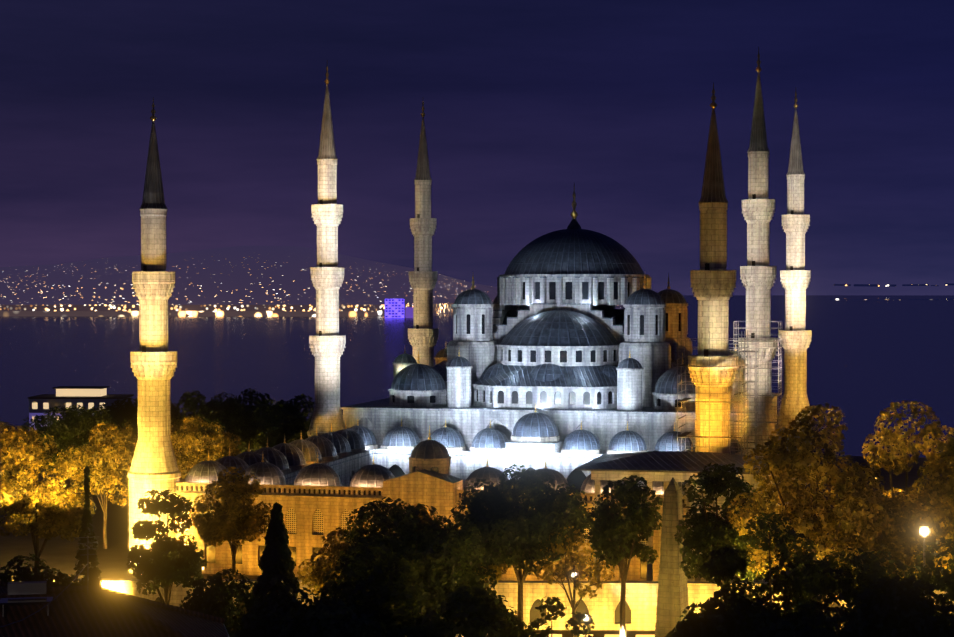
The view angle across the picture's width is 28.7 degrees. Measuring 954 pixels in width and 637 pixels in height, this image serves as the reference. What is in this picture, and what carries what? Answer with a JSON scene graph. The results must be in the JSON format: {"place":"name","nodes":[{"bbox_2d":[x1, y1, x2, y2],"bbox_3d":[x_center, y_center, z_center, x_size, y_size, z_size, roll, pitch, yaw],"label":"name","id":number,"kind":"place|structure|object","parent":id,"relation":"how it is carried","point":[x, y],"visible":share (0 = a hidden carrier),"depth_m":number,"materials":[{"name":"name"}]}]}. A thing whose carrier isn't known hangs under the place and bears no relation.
{"place":"outdoors","nodes":[
{"label":"outdoors","id":0,"kind":"place"},
{"bbox_2d":[0,536,228,636],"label":"old town houses","id":1,"kind":"structure","parent":0,"point":[35,609],"depth_m":69.48,"materials":[{"name":"paint"}]},
{"bbox_2d":[385,299,412,317],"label":"illuminated building","id":2,"kind":"structure","parent":0,"point":[394,308],"depth_m":5148.60,"materials":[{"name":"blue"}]},
{"bbox_2d":[0,452,947,581],"bbox_3d":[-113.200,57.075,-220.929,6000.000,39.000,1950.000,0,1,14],"label":"ground","id":3,"kind":"structure","parent":0,"point":[59,553],"depth_m":257.18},
{"bbox_2d":[0,421,38,499],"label":"tree","id":4,"kind":"object","parent":3,"relation":"on","point":[8,434],"visible":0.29,"depth_m":239.21,"materials":[{"name":"green plant"}]},
{"bbox_2d":[0,553,83,586],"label":"bush","id":5,"kind":"object","parent":3,"relation":"on","point":[27,575],"visible":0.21,"depth_m":138.64,"materials":[{"name":"green plant"}]},
{"bbox_2d":[21,414,63,455],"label":"tree","id":6,"kind":"object","parent":3,"relation":"on","point":[38,426],"visible":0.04,"depth_m":379.65,"materials":[{"name":"green plant"}]},
{"bbox_2d":[0,429,95,577],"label":"tree","id":7,"kind":"object","parent":3,"relation":"on","point":[34,512],"visible":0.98,"depth_m":202.76,"materials":[{"name":"green plant"}]},
{"bbox_2d":[41,404,120,496],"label":"tree","id":8,"kind":"object","parent":3,"relation":"on","point":[68,430],"visible":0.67,"depth_m":298.30,"materials":[{"name":"green plant"}]},
{"bbox_2d":[28,386,133,428],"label":"building","id":9,"kind":"structure","parent":3,"relation":"on","point":[88,397],"depth_m":431.56,"materials":[{"name":"grey"}]},
{"bbox_2d":[73,465,102,585],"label":"conifer","id":10,"kind":"object","parent":3,"relation":"on","point":[86,519],"visible":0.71,"depth_m":149.18,"materials":[{"name":"green plant"}]},
{"bbox_2d":[82,568,101,587],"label":"bush","id":11,"kind":"object","parent":3,"relation":"on","point":[94,580],"visible":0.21,"depth_m":130.97,"materials":[{"name":"green plant"}]},
{"bbox_2d":[55,422,136,548],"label":"tree","id":12,"kind":"object","parent":3,"relation":"on","point":[109,463],"visible":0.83,"depth_m":247.98,"materials":[{"name":"green plant"}]},
{"bbox_2d":[62,403,131,459],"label":"tree","id":13,"kind":"object","parent":3,"relation":"on","point":[119,418],"visible":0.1,"depth_m":358.15,"materials":[{"name":"green plant"}]},
{"bbox_2d":[110,398,185,423],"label":"tree","id":14,"kind":"object","parent":3,"relation":"on","point":[129,409],"visible":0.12,"depth_m":419.23,"materials":[{"name":"green plant"}]},
{"bbox_2d":[128,98,180,573],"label":"minaret","id":15,"kind":"object","parent":3,"relation":"on","point":[153,361],"visible":0.96,"depth_m":227.88,"materials":[{"name":"stone"}]},
{"bbox_2d":[124,401,197,452],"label":"tree","id":16,"kind":"object","parent":3,"relation":"on","point":[132,427],"visible":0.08,"depth_m":299.16,"materials":[{"name":"green plant"}]},
{"bbox_2d":[126,489,206,604],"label":"tree","id":17,"kind":"object","parent":3,"relation":"on","point":[171,561],"visible":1,"depth_m":170.45,"materials":[{"name":"green plant"}]},
{"bbox_2d":[171,390,228,435],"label":"tree","id":18,"kind":"object","parent":3,"relation":"on","point":[193,402],"visible":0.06,"depth_m":397.62,"materials":[{"name":"green plant"}]},
{"bbox_2d":[170,415,241,479],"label":"tree","id":19,"kind":"object","parent":3,"relation":"on","point":[216,444],"visible":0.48,"depth_m":259.36,"materials":[{"name":"green plant"}]},
{"bbox_2d":[179,568,258,636],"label":"tree","id":20,"kind":"object","parent":3,"relation":"on","point":[216,600],"visible":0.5,"depth_m":147.54,"materials":[{"name":"green plant"}]},
{"bbox_2d":[195,392,261,454],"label":"tree","id":21,"kind":"object","parent":3,"relation":"on","point":[232,406],"visible":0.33,"depth_m":298.37,"materials":[{"name":"green plant"}]},
{"bbox_2d":[189,466,271,578],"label":"tree","id":22,"kind":"object","parent":3,"relation":"on","point":[234,517],"visible":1,"depth_m":212.04,"materials":[{"name":"green plant"}]},
{"bbox_2d":[207,388,287,436],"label":"tree","id":23,"kind":"object","parent":3,"relation":"on","point":[256,401],"visible":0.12,"depth_m":378.06,"materials":[{"name":"green plant"}]},
{"bbox_2d":[229,404,308,451],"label":"tree","id":24,"kind":"object","parent":3,"relation":"on","point":[280,425],"visible":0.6,"depth_m":297.12,"materials":[{"name":"green plant"}]},
{"bbox_2d":[246,502,299,636],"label":"conifer","id":25,"kind":"object","parent":3,"relation":"on","point":[276,564],"visible":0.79,"depth_m":138.15,"materials":[{"name":"green plant"}]},
{"bbox_2d":[232,587,343,636],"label":"tree","id":26,"kind":"object","parent":3,"relation":"on","point":[268,624],"visible":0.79,"depth_m":109.65,"materials":[{"name":"green plant"}]},
{"bbox_2d":[274,393,314,430],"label":"tree","id":27,"kind":"object","parent":3,"relation":"on","point":[291,407],"visible":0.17,"depth_m":396.42,"materials":[{"name":"green plant"}]},
{"bbox_2d":[307,66,345,437],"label":"minaret","id":28,"kind":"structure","parent":3,"relation":"on","point":[327,342],"depth_m":295.15,"materials":[{"name":"stone"}]},
{"bbox_2d":[297,527,368,602],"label":"tree","id":29,"kind":"object","parent":3,"relation":"on","point":[316,573],"visible":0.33,"depth_m":173.53,"materials":[{"name":"green plant"}]},
{"bbox_2d":[307,542,438,636],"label":"tree","id":30,"kind":"object","parent":3,"relation":"on","point":[398,589],"visible":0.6,"depth_m":133.06,"materials":[{"name":"green plant"}]},
{"bbox_2d":[335,497,496,620],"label":"tree","id":31,"kind":"object","parent":3,"relation":"on","point":[442,559],"visible":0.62,"depth_m":163.02,"materials":[{"name":"green plant"}]},
{"bbox_2d":[408,102,438,366],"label":"minaret","id":32,"kind":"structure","parent":3,"relation":"on","point":[423,333],"depth_m":350.51,"materials":[{"name":"stone"}]},
{"bbox_2d":[174,403,745,580],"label":"forecourt","id":33,"kind":"structure","parent":3,"relation":"on","point":[316,487],"depth_m":227.84,"materials":[{"name":"stone"}]},
{"bbox_2d":[677,321,781,508],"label":"scaffolding","id":34,"kind":"object","parent":33,"relation":"on","point":[685,399],"visible":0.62,"depth_m":217.57,"materials":[{"name":"silver metal"}]},
{"bbox_2d":[399,583,528,636],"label":"tree","id":35,"kind":"object","parent":3,"relation":"on","point":[476,609],"visible":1,"depth_m":125.58,"materials":[{"name":"green plant"}]},
{"bbox_2d":[475,561,511,588],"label":"tree","id":36,"kind":"object","parent":3,"relation":"on","point":[498,570],"visible":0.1,"depth_m":179.41,"materials":[{"name":"green plant"}]},
{"bbox_2d":[450,464,593,625],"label":"tree","id":37,"kind":"object","parent":3,"relation":"on","point":[507,523],"visible":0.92,"depth_m":171.28,"materials":[{"name":"green plant"}]},
{"bbox_2d":[520,596,599,636],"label":"bush","id":38,"kind":"object","parent":3,"relation":"on","point":[551,607],"visible":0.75,"depth_m":131.45,"materials":[{"name":"green plant"}]},
{"bbox_2d":[535,526,614,636],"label":"tree","id":39,"kind":"object","parent":3,"relation":"on","point":[579,575],"visible":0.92,"depth_m":169.48,"materials":[{"name":"green plant"}]},
{"bbox_2d":[340,184,812,513],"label":"prayer hall","id":40,"kind":"structure","parent":3,"relation":"on","point":[572,349],"depth_m":296.61,"materials":[{"name":"stone"}]},
{"bbox_2d":[586,475,662,636],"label":"tree","id":41,"kind":"object","parent":3,"relation":"on","point":[614,533],"visible":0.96,"depth_m":176.90,"materials":[{"name":"green plant"}]},
{"bbox_2d":[655,478,688,636],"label":"obelisk","id":42,"kind":"object","parent":3,"relation":"on","point":[672,601],"visible":0.94,"depth_m":173.12,"materials":[{"name":"stone"}]},
{"bbox_2d":[668,625,707,636],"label":"tree","id":43,"kind":"object","parent":3,"relation":"on","point":[678,635],"visible":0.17,"depth_m":110.99,"materials":[{"name":"green plant"}]},
{"bbox_2d":[685,82,739,581],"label":"minaret","id":44,"kind":"object","parent":3,"relation":"on","point":[713,282],"visible":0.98,"depth_m":211.87,"materials":[{"name":"stone"}]},
{"bbox_2d":[674,462,772,597],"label":"tree","id":45,"kind":"object","parent":3,"relation":"on","point":[706,536],"visible":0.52,"depth_m":162.75,"materials":[{"name":"green plant"}]},
{"bbox_2d":[676,589,783,636],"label":"tree","id":46,"kind":"object","parent":3,"relation":"on","point":[719,624],"visible":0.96,"depth_m":101.82,"materials":[{"name":"green plant"}]},
{"bbox_2d":[666,512,839,636],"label":"tree","id":47,"kind":"object","parent":3,"relation":"on","point":[720,564],"visible":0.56,"depth_m":126.12,"materials":[{"name":"green plant"}]},
{"bbox_2d":[737,47,778,512],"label":"minaret","id":48,"kind":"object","parent":3,"relation":"on","point":[758,275],"depth_m":279.21,"materials":[{"name":"stone"}]},
{"bbox_2d":[777,92,812,473],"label":"minaret","id":49,"kind":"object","parent":3,"relation":"on","point":[795,280],"depth_m":334.21,"materials":[{"name":"stone"}]},
{"bbox_2d":[754,592,864,636],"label":"bush","id":50,"kind":"object","parent":3,"relation":"on","point":[848,629],"visible":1,"depth_m":96.81,"materials":[{"name":"green plant"}]},
{"bbox_2d":[726,403,898,611],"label":"tree","id":51,"kind":"object","parent":3,"relation":"on","point":[860,522],"visible":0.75,"depth_m":145.35,"materials":[{"name":"green plant"}]},
{"bbox_2d":[783,548,931,636],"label":"tree","id":52,"kind":"object","parent":3,"relation":"on","point":[826,584],"visible":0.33,"depth_m":115.05,"materials":[{"name":"green plant"}]},
{"bbox_2d":[827,400,953,594],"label":"tree","id":53,"kind":"object","parent":3,"relation":"on","point":[934,517],"visible":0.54,"depth_m":147.38,"materials":[{"name":"green plant"}]},
{"bbox_2d":[920,527,928,593],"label":"street lamp","id":54,"kind":"object","parent":3,"relation":"on","point":[924,531],"visible":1,"depth_m":117.33,"materials":[{"name":"black metal"}]},
{"bbox_2d":[900,537,953,635],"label":"tree","id":55,"kind":"object","parent":3,"relation":"on","point":[939,579],"visible":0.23,"depth_m":116.49,"materials":[{"name":"green plant"}]},
{"bbox_2d":[927,476,953,575],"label":"tree","id":56,"kind":"object","parent":3,"relation":"on","point":[935,563],"visible":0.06,"depth_m":157.37,"materials":[{"name":"green plant"}]},
{"bbox_2d":[0,295,953,456],"bbox_3d":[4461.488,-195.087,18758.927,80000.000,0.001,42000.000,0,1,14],"label":"sea","id":57,"kind":"structure","parent":0,"point":[869,357],"depth_m":2130.68,"materials":[{"name":"blue liquid"}]},
{"bbox_2d":[0,246,953,316],"bbox_3d":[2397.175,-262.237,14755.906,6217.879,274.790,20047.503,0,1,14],"label":"hills","id":58,"kind":"structure","parent":0,"point":[255,281],"depth_m":6260.51,"materials":[{"name":"black"}]},
{"bbox_2d":[0,578,953,636],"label":"precinct wall","id":59,"kind":"structure","parent":0,"point":[602,608],"depth_m":187.14,"materials":[{"name":"stone"}]},
{"bbox_2d":[0,0,953,294],"label":"sky","id":60,"kind":"structure","parent":0,"point":[526,102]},
{"bbox_2d":[575,451,769,581],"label":"corner pavilion","id":61,"kind":"structure","parent":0,"point":[650,467],"depth_m":197.91,"materials":[{"name":"stone"}]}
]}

